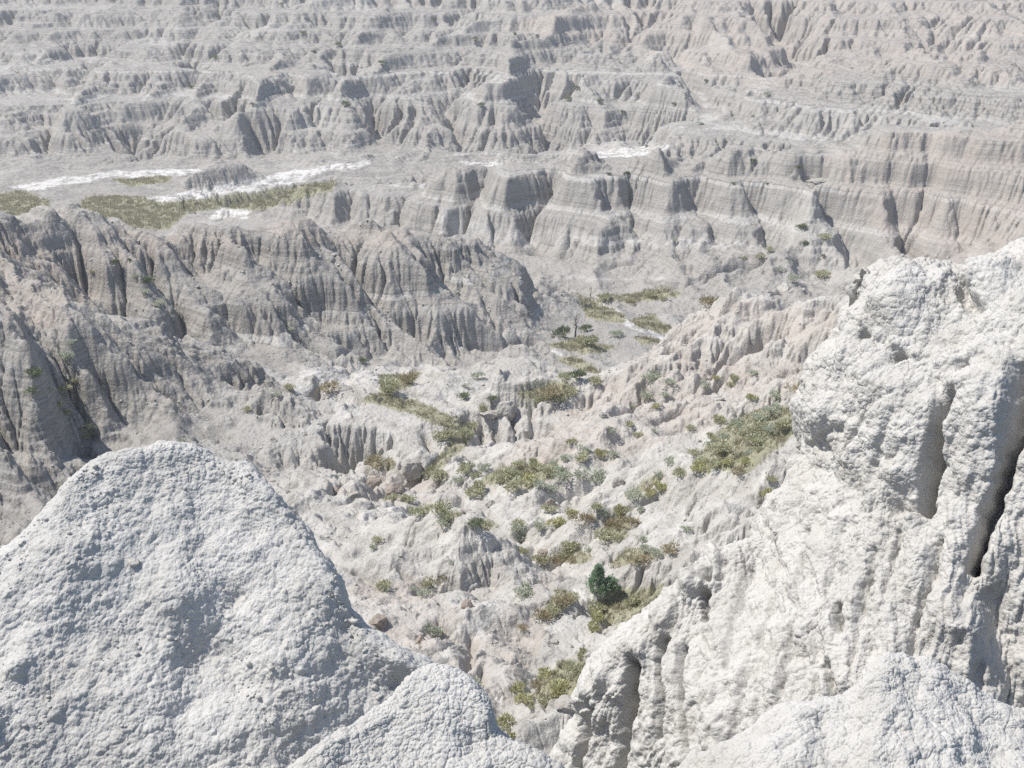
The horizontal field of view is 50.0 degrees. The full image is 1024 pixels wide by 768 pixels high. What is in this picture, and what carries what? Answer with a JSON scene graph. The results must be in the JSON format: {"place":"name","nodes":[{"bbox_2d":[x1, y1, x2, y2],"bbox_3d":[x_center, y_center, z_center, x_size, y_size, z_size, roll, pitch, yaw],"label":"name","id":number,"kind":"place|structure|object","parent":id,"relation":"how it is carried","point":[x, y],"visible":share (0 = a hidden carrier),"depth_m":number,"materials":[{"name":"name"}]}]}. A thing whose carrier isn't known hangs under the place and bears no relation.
{"place":"outdoors","nodes":[
{"label":"outdoors","id":0,"kind":"place"},
{"bbox_2d":[0,440,499,767],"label":"clay dome","id":1,"kind":"structure","parent":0,"point":[277,575],"depth_m":12.86,"materials":[{"name":"stone"}]},
{"bbox_2d":[127,558,139,566],"bbox_3d":[-4.534,2.144,13.172,0.148,0.092,0.139,4,22,10],"label":"boulder","id":2,"kind":"object","parent":1,"relation":"on","point":[132,562],"visible":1,"depth_m":13.14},
{"bbox_2d":[0,449,404,767],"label":"clay crumbs","id":3,"kind":"object","parent":1,"relation":"on","point":[249,663],"visible":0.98,"depth_m":13.00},
{"bbox_2d":[287,663,565,767],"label":"clay outcrop","id":4,"kind":"object","parent":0,"point":[434,715],"visible":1,"depth_m":8.40,"materials":[{"name":"stone"}]},
{"bbox_2d":[0,0,1023,754],"bbox_3d":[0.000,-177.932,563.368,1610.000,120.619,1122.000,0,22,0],"label":"canyon terrain","id":5,"kind":"structure","parent":0,"point":[898,124],"depth_m":311.33,"materials":[{"name":"stone"}]},
{"bbox_2d":[23,365,42,376],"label":"shrub","id":6,"kind":"object","parent":5,"relation":"on","point":[29,371],"visible":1,"depth_m":145.05,"materials":[{"name":"green plant"}]},
{"bbox_2d":[54,350,74,361],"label":"shrub","id":7,"kind":"object","parent":5,"relation":"on","point":[66,354],"visible":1,"depth_m":155.56,"materials":[{"name":"green plant"}]},
{"bbox_2d":[56,382,72,393],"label":"shrub","id":8,"kind":"object","parent":5,"relation":"on","point":[63,386],"visible":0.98,"depth_m":153.83,"materials":[{"name":"green plant"}]},
{"bbox_2d":[79,420,97,431],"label":"shrub","id":9,"kind":"object","parent":5,"relation":"on","point":[85,426],"visible":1,"depth_m":153.33,"materials":[{"name":"green plant"}]},
{"bbox_2d":[314,379,341,393],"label":"shrub","id":10,"kind":"object","parent":5,"relation":"on","point":[330,384],"visible":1,"depth_m":182.16,"materials":[{"name":"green plant"}]},
{"bbox_2d":[366,477,381,488],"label":"boulder","id":11,"kind":"object","parent":5,"relation":"on","point":[372,482],"visible":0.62,"depth_m":142.07,"materials":[{"name":"stone"}]},
{"bbox_2d":[368,613,386,629],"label":"boulder","id":12,"kind":"object","parent":5,"relation":"on","point":[377,620],"visible":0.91,"depth_m":80.59,"materials":[{"name":"stone"}]},
{"bbox_2d":[366,453,393,468],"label":"shrub","id":13,"kind":"object","parent":5,"relation":"on","point":[373,458],"visible":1,"depth_m":144.49,"materials":[{"name":"green plant"}]},
{"bbox_2d":[373,578,392,591],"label":"shrub","id":14,"kind":"object","parent":5,"relation":"on","point":[383,585],"visible":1,"depth_m":90.86,"materials":[{"name":"green plant"}]},
{"bbox_2d":[379,375,400,394],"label":"shrub","id":15,"kind":"object","parent":5,"relation":"on","point":[390,384],"visible":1,"depth_m":181.15,"materials":[{"name":"green plant"}]},
{"bbox_2d":[382,492,399,501],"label":"shrub","id":16,"kind":"object","parent":5,"relation":"on","point":[392,496],"visible":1,"depth_m":126.31,"materials":[{"name":"green plant"}]},
{"bbox_2d":[385,482,405,495],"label":"boulder","id":17,"kind":"object","parent":5,"relation":"on","point":[396,488],"visible":0.61,"depth_m":129.55,"materials":[{"name":"stone"}]},
{"bbox_2d":[0,174,792,704],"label":"dry grass","id":18,"kind":"structure","parent":5,"relation":"on","point":[166,220],"depth_m":254.96,"materials":[{"name":"plant"}]},
{"bbox_2d":[398,371,417,382],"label":"shrub","id":19,"kind":"object","parent":5,"relation":"on","point":[408,375],"visible":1,"depth_m":187.55,"materials":[{"name":"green plant"}]},
{"bbox_2d":[399,494,416,503],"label":"shrub","id":20,"kind":"object","parent":5,"relation":"on","point":[406,497],"visible":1,"depth_m":127.24,"materials":[{"name":"green plant"}]},
{"bbox_2d":[401,457,422,480],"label":"boulder","id":21,"kind":"object","parent":5,"relation":"on","point":[411,469],"visible":1,"depth_m":142.23,"materials":[{"name":"stone"}]},
{"bbox_2d":[408,503,429,517],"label":"shrub","id":22,"kind":"object","parent":5,"relation":"on","point":[418,510],"visible":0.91,"depth_m":102.18,"materials":[{"name":"green plant"}]},
{"bbox_2d":[416,588,433,596],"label":"shrub","id":23,"kind":"object","parent":5,"relation":"on","point":[424,592],"visible":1,"depth_m":89.73,"materials":[{"name":"green plant"}]},
{"bbox_2d":[422,622,442,636],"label":"shrub","id":24,"kind":"object","parent":5,"relation":"on","point":[437,631],"visible":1,"depth_m":81.34,"materials":[{"name":"green plant"}]},
{"bbox_2d":[425,468,448,481],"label":"shrub","id":25,"kind":"object","parent":5,"relation":"on","point":[438,473],"visible":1,"depth_m":136.98,"materials":[{"name":"green plant"}]},
{"bbox_2d":[426,499,452,514],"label":"shrub","id":26,"kind":"object","parent":5,"relation":"on","point":[438,507],"visible":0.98,"depth_m":100.10,"materials":[{"name":"green plant"}]},
{"bbox_2d":[430,430,449,441],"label":"shrub","id":27,"kind":"object","parent":5,"relation":"on","point":[440,435],"visible":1,"depth_m":152.35,"materials":[{"name":"green plant"}]},
{"bbox_2d":[436,515,450,527],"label":"shrub","id":28,"kind":"object","parent":5,"relation":"on","point":[443,522],"visible":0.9,"depth_m":99.28,"materials":[{"name":"green plant"}]},
{"bbox_2d":[441,428,459,438],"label":"shrub","id":29,"kind":"object","parent":5,"relation":"on","point":[450,432],"visible":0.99,"depth_m":152.91,"materials":[{"name":"green plant"}]},
{"bbox_2d":[441,509,460,521],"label":"shrub","id":30,"kind":"object","parent":5,"relation":"on","point":[450,513],"visible":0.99,"depth_m":99.41,"materials":[{"name":"green plant"}]},
{"bbox_2d":[455,461,474,474],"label":"shrub","id":31,"kind":"object","parent":5,"relation":"on","point":[466,467],"visible":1,"depth_m":134.48,"materials":[{"name":"green plant"}]},
{"bbox_2d":[458,427,474,437],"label":"shrub","id":32,"kind":"object","parent":5,"relation":"on","point":[466,431],"visible":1,"depth_m":153.84,"materials":[{"name":"green plant"}]},
{"bbox_2d":[461,599,472,608],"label":"boulder","id":33,"kind":"object","parent":5,"relation":"on","point":[466,603],"visible":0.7,"depth_m":83.25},
{"bbox_2d":[464,479,486,497],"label":"shrub","id":34,"kind":"object","parent":5,"relation":"on","point":[475,489],"visible":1,"depth_m":128.72,"materials":[{"name":"green plant"}]},
{"bbox_2d":[465,517,485,529],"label":"shrub","id":35,"kind":"object","parent":5,"relation":"on","point":[476,521],"visible":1,"depth_m":95.81,"materials":[{"name":"green plant"}]},
{"bbox_2d":[476,462,490,471],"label":"shrub","id":36,"kind":"object","parent":5,"relation":"on","point":[481,466],"visible":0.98,"depth_m":136.22,"materials":[{"name":"green plant"}]},
{"bbox_2d":[479,409,495,419],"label":"boulder","id":37,"kind":"object","parent":5,"relation":"on","point":[489,414],"visible":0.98,"depth_m":160.04,"materials":[{"name":"stone"}]},
{"bbox_2d":[479,516,500,530],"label":"shrub","id":38,"kind":"object","parent":5,"relation":"on","point":[489,524],"visible":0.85,"depth_m":97.39,"materials":[{"name":"green plant"}]},
{"bbox_2d":[490,472,508,482],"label":"shrub","id":39,"kind":"object","parent":5,"relation":"on","point":[499,477],"visible":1,"depth_m":129.40,"materials":[{"name":"green plant"}]},
{"bbox_2d":[2,209,1008,746],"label":"rubble","id":40,"kind":"object","parent":5,"relation":"on","point":[402,415],"visible":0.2,"depth_m":160.69,"materials":[{"name":"stone"}]},
{"bbox_2d":[496,712,515,731],"bbox_3d":[-0.361,19.511,63.148,1.278,0.930,1.499,-5,22,-12],"label":"shrub","id":41,"kind":"object","parent":5,"relation":"on","point":[503,719],"visible":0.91,"depth_m":63.19,"materials":[{"name":"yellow plant"}]},
{"bbox_2d":[496,401,517,420],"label":"boulder","id":42,"kind":"object","parent":5,"relation":"on","point":[508,409],"visible":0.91,"depth_m":159.72,"materials":[{"name":"stone"}]},
{"bbox_2d":[500,466,521,478],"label":"shrub","id":43,"kind":"object","parent":5,"relation":"on","point":[512,471],"visible":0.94,"depth_m":130.06,"materials":[{"name":"green plant"}]},
{"bbox_2d":[502,475,530,492],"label":"shrub","id":44,"kind":"object","parent":5,"relation":"on","point":[511,484],"visible":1,"depth_m":125.98,"materials":[{"name":"green plant"}]},
{"bbox_2d":[510,681,526,693],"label":"shrub","id":45,"kind":"object","parent":5,"relation":"on","point":[520,684],"visible":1,"depth_m":72.69,"materials":[{"name":"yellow plant"}]},
{"bbox_2d":[510,459,526,468],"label":"shrub","id":46,"kind":"object","parent":5,"relation":"on","point":[518,463],"visible":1,"depth_m":134.15,"materials":[{"name":"green plant"}]},
{"bbox_2d":[513,580,532,599],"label":"shrub","id":47,"kind":"object","parent":5,"relation":"on","point":[524,590],"visible":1,"depth_m":87.74,"materials":[{"name":"green plant"}]},
{"bbox_2d":[513,692,533,703],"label":"shrub","id":48,"kind":"object","parent":5,"relation":"on","point":[521,696],"visible":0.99,"depth_m":71.61,"materials":[{"name":"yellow plant"}]},
{"bbox_2d":[516,526,530,541],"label":"shrub","id":49,"kind":"object","parent":5,"relation":"on","point":[522,534],"visible":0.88,"depth_m":113.01,"materials":[{"name":"green plant"}]},
{"bbox_2d":[520,472,537,486],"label":"shrub","id":50,"kind":"object","parent":5,"relation":"on","point":[527,474],"visible":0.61,"depth_m":129.15,"materials":[{"name":"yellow plant"}]},
{"bbox_2d":[528,456,540,468],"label":"shrub","id":51,"kind":"object","parent":5,"relation":"on","point":[533,463],"visible":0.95,"depth_m":133.41,"materials":[{"name":"green plant"}]},
{"bbox_2d":[533,517,545,529],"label":"shrub","id":52,"kind":"object","parent":5,"relation":"on","point":[539,526],"visible":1,"depth_m":111.77,"materials":[{"name":"green plant"}]},
{"bbox_2d":[530,606,553,621],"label":"shrub","id":53,"kind":"object","parent":5,"relation":"on","point":[545,612],"visible":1,"depth_m":84.17,"materials":[{"name":"green plant"}]},
{"bbox_2d":[531,555,552,564],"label":"shrub","id":54,"kind":"object","parent":5,"relation":"on","point":[536,557],"visible":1,"depth_m":105.59,"materials":[{"name":"green plant"}]},
{"bbox_2d":[536,666,552,681],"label":"shrub","id":55,"kind":"object","parent":5,"relation":"on","point":[543,671],"visible":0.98,"depth_m":76.12,"materials":[{"name":"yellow plant"}]},
{"bbox_2d":[537,465,555,476],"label":"shrub","id":56,"kind":"object","parent":5,"relation":"on","point":[547,469],"visible":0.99,"depth_m":126.67,"materials":[{"name":"green plant"}]},
{"bbox_2d":[540,504,558,512],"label":"shrub","id":57,"kind":"object","parent":5,"relation":"on","point":[553,507],"visible":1,"depth_m":118.81,"materials":[{"name":"green plant"}]},
{"bbox_2d":[536,384,563,398],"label":"shrub","id":58,"kind":"object","parent":5,"relation":"on","point":[551,390],"visible":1,"depth_m":160.79,"materials":[{"name":"green plant"}]},
{"bbox_2d":[547,603,561,615],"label":"shrub","id":59,"kind":"object","parent":5,"relation":"on","point":[555,610],"visible":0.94,"depth_m":85.25,"materials":[{"name":"green plant"}]},
{"bbox_2d":[544,517,566,527],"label":"shrub","id":60,"kind":"object","parent":5,"relation":"on","point":[560,520],"visible":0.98,"depth_m":111.68,"materials":[{"name":"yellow plant"}]},
{"bbox_2d":[547,677,569,696],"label":"shrub","id":61,"kind":"object","parent":5,"relation":"on","point":[559,688],"visible":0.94,"depth_m":70.96,"materials":[{"name":"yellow plant"}]},
{"bbox_2d":[550,465,572,481],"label":"shrub","id":62,"kind":"object","parent":5,"relation":"on","point":[561,474],"visible":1,"depth_m":125.15,"materials":[{"name":"green plant"}]},
{"bbox_2d":[552,324,570,337],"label":"shrub","id":63,"kind":"object","parent":5,"relation":"on","point":[562,331],"visible":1,"depth_m":237.09,"materials":[{"name":"green plant"}]},
{"bbox_2d":[549,592,575,608],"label":"shrub","id":64,"kind":"object","parent":5,"relation":"on","point":[564,598],"visible":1,"depth_m":86.02,"materials":[{"name":"green plant"}]},
{"bbox_2d":[554,694,573,712],"bbox_3d":[3.174,18.678,64.344,1.498,0.828,1.410,-5,23,-13],"label":"boulder","id":65,"kind":"object","parent":5,"relation":"on","point":[562,702],"visible":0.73,"depth_m":64.02,"materials":[{"name":"stone"}]},
{"bbox_2d":[562,386,579,397],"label":"shrub","id":66,"kind":"object","parent":5,"relation":"on","point":[571,390],"visible":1,"depth_m":161.31,"materials":[{"name":"green plant"}]},
{"bbox_2d":[561,540,581,551],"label":"shrub","id":67,"kind":"object","parent":5,"relation":"on","point":[573,543],"visible":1,"depth_m":105.94,"materials":[{"name":"green plant"}]},
{"bbox_2d":[568,661,581,676],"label":"shrub","id":68,"kind":"object","parent":5,"relation":"on","point":[576,666],"visible":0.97,"depth_m":73.67,"materials":[{"name":"green plant"}]},
{"bbox_2d":[566,368,586,379],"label":"shrub","id":69,"kind":"object","parent":5,"relation":"on","point":[577,373],"visible":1,"depth_m":163.38,"materials":[{"name":"green plant"}]},
{"bbox_2d":[573,465,586,478],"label":"shrub","id":70,"kind":"object","parent":5,"relation":"on","point":[577,473],"visible":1,"depth_m":124.12,"materials":[{"name":"green plant"}]},
{"bbox_2d":[567,511,595,525],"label":"shrub","id":71,"kind":"object","parent":5,"relation":"on","point":[587,517],"visible":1,"depth_m":107.69,"materials":[{"name":"green plant"}]},
{"bbox_2d":[573,450,589,461],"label":"shrub","id":72,"kind":"object","parent":5,"relation":"on","point":[581,456],"visible":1,"depth_m":127.27,"materials":[{"name":"green plant"}]},
{"bbox_2d":[577,334,599,344],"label":"shrub","id":73,"kind":"object","parent":5,"relation":"on","point":[587,339],"visible":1,"depth_m":231.04,"materials":[{"name":"green plant"}]},
{"bbox_2d":[587,620,601,632],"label":"shrub","id":74,"kind":"object","parent":5,"relation":"on","point":[593,628],"visible":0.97,"depth_m":82.25,"materials":[{"name":"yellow plant"}]},
{"bbox_2d":[584,465,607,484],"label":"shrub","id":75,"kind":"object","parent":5,"relation":"on","point":[598,474],"visible":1,"depth_m":123.81,"materials":[{"name":"green plant"}]},
{"bbox_2d":[587,599,606,612],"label":"shrub","id":76,"kind":"object","parent":5,"relation":"on","point":[597,606],"visible":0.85,"depth_m":88.77,"materials":[{"name":"green plant"}]},
{"bbox_2d":[589,608,604,621],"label":"shrub","id":77,"kind":"object","parent":5,"relation":"on","point":[597,616],"visible":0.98,"depth_m":85.69,"materials":[{"name":"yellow plant"}]},
{"bbox_2d":[584,563,622,595],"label":"juniper tree","id":78,"kind":"object","parent":5,"relation":"on","point":[603,583],"visible":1,"depth_m":89.27,"materials":[{"name":"green plant"}]},
{"bbox_2d":[593,527,620,542],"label":"shrub","id":79,"kind":"object","parent":5,"relation":"on","point":[604,535],"visible":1,"depth_m":104.98,"materials":[{"name":"green plant"}]},
{"bbox_2d":[605,516,625,529],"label":"shrub","id":80,"kind":"object","parent":5,"relation":"on","point":[610,520],"visible":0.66,"depth_m":107.35,"materials":[{"name":"brown plant"}]},
{"bbox_2d":[612,476,623,487],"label":"boulder","id":81,"kind":"object","parent":5,"relation":"on","point":[618,481],"visible":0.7,"depth_m":119.71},
{"bbox_2d":[612,503,629,514],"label":"shrub","id":82,"kind":"object","parent":5,"relation":"on","point":[619,509],"visible":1,"depth_m":108.75,"materials":[{"name":"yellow plant"}]},
{"bbox_2d":[612,514,641,529],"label":"shrub","id":83,"kind":"object","parent":5,"relation":"on","point":[632,520],"visible":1,"depth_m":105.56,"materials":[{"name":"green plant"}]},
{"bbox_2d":[621,593,641,605],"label":"shrub","id":84,"kind":"object","parent":5,"relation":"on","point":[633,599],"visible":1,"depth_m":88.45,"materials":[{"name":"green plant"}]},
{"bbox_2d":[624,487,644,499],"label":"shrub","id":85,"kind":"object","parent":5,"relation":"on","point":[635,493],"visible":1,"depth_m":109.93,"materials":[{"name":"green plant"}]},
{"bbox_2d":[624,549,650,567],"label":"shrub","id":86,"kind":"object","parent":5,"relation":"on","point":[636,558],"visible":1,"depth_m":91.02,"materials":[{"name":"brown plant"}]},
{"bbox_2d":[640,367,662,381],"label":"shrub","id":87,"kind":"object","parent":5,"relation":"on","point":[649,376],"visible":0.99,"depth_m":155.45,"materials":[{"name":"green plant"}]},
{"bbox_2d":[653,480,666,491],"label":"shrub","id":88,"kind":"object","parent":5,"relation":"on","point":[657,485],"visible":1,"depth_m":110.25,"materials":[{"name":"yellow plant"}]},
{"bbox_2d":[660,539,679,554],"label":"shrub","id":89,"kind":"object","parent":5,"relation":"on","point":[669,549],"visible":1,"depth_m":90.47,"materials":[{"name":"beige plant"}]},
{"bbox_2d":[671,466,686,476],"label":"shrub","id":90,"kind":"object","parent":5,"relation":"on","point":[678,471],"visible":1,"depth_m":108.40,"materials":[{"name":"green plant"}]},
{"bbox_2d":[690,459,710,473],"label":"shrub","id":91,"kind":"object","parent":5,"relation":"on","point":[698,467],"visible":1,"depth_m":107.75,"materials":[{"name":"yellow plant"}]},
{"bbox_2d":[698,294,718,308],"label":"shrub","id":92,"kind":"object","parent":5,"relation":"on","point":[708,300],"visible":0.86,"depth_m":172.56,"materials":[{"name":"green plant"}]},
{"bbox_2d":[706,458,721,468],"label":"shrub","id":93,"kind":"object","parent":5,"relation":"on","point":[713,461],"visible":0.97,"depth_m":106.41,"materials":[{"name":"green plant"}]},
{"bbox_2d":[711,413,726,424],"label":"shrub","id":94,"kind":"object","parent":5,"relation":"on","point":[719,418],"visible":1,"depth_m":134.29,"materials":[{"name":"green plant"}]},
{"bbox_2d":[708,438,731,452],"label":"shrub","id":95,"kind":"object","parent":5,"relation":"on","point":[720,447],"visible":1,"depth_m":112.94,"materials":[{"name":"green plant"}]},
{"bbox_2d":[728,417,744,428],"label":"shrub","id":96,"kind":"object","parent":5,"relation":"on","point":[737,422],"visible":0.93,"depth_m":123.43,"materials":[{"name":"green plant"}]},
{"bbox_2d":[731,465,748,475],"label":"shrub","id":97,"kind":"object","parent":5,"relation":"on","point":[739,469],"visible":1,"depth_m":102.44,"materials":[{"name":"green plant"}]},
{"bbox_2d":[746,425,764,434],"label":"shrub","id":98,"kind":"object","parent":5,"relation":"on","point":[755,428],"visible":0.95,"depth_m":114.59,"materials":[{"name":"green plant"}]},
{"bbox_2d":[745,430,769,444],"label":"shrub","id":99,"kind":"object","parent":5,"relation":"on","point":[755,438],"visible":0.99,"depth_m":112.34,"materials":[{"name":"green plant"}]},
{"bbox_2d":[762,423,778,433],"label":"shrub","id":100,"kind":"object","parent":5,"relation":"on","point":[766,427],"visible":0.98,"depth_m":114.82,"materials":[{"name":"green plant"}]},
{"bbox_2d":[761,401,780,415],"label":"shrub","id":101,"kind":"object","parent":5,"relation":"on","point":[771,408],"visible":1,"depth_m":121.41,"materials":[{"name":"green plant"}]},
{"bbox_2d":[774,415,791,429],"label":"shrub","id":102,"kind":"object","parent":5,"relation":"on","point":[782,423],"visible":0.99,"depth_m":114.27,"materials":[{"name":"green plant"}]},
{"bbox_2d":[777,282,788,295],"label":"boulder","id":103,"kind":"object","parent":5,"relation":"on","point":[783,288],"visible":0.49,"depth_m":284.62,"materials":[{"name":"stone"}]},
{"bbox_2d":[549,237,1023,767],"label":"clay cliff","id":104,"kind":"structure","parent":5,"relation":"on","point":[889,515],"depth_m":25.39,"materials":[{"name":"stone"}]},
{"bbox_2d":[805,177,827,184],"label":"capstone","id":105,"kind":"object","parent":5,"relation":"on","point":[816,181],"visible":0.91,"depth_m":335.26,"materials":[{"name":"stone"}]},
{"bbox_2d":[812,269,831,277],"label":"shrub","id":106,"kind":"object","parent":5,"relation":"on","point":[822,273],"visible":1,"depth_m":305.69,"materials":[{"name":"green plant"}]},
{"bbox_2d":[677,652,1023,767],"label":"clay shoulder","id":107,"kind":"object","parent":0,"point":[896,710],"visible":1,"depth_m":11.91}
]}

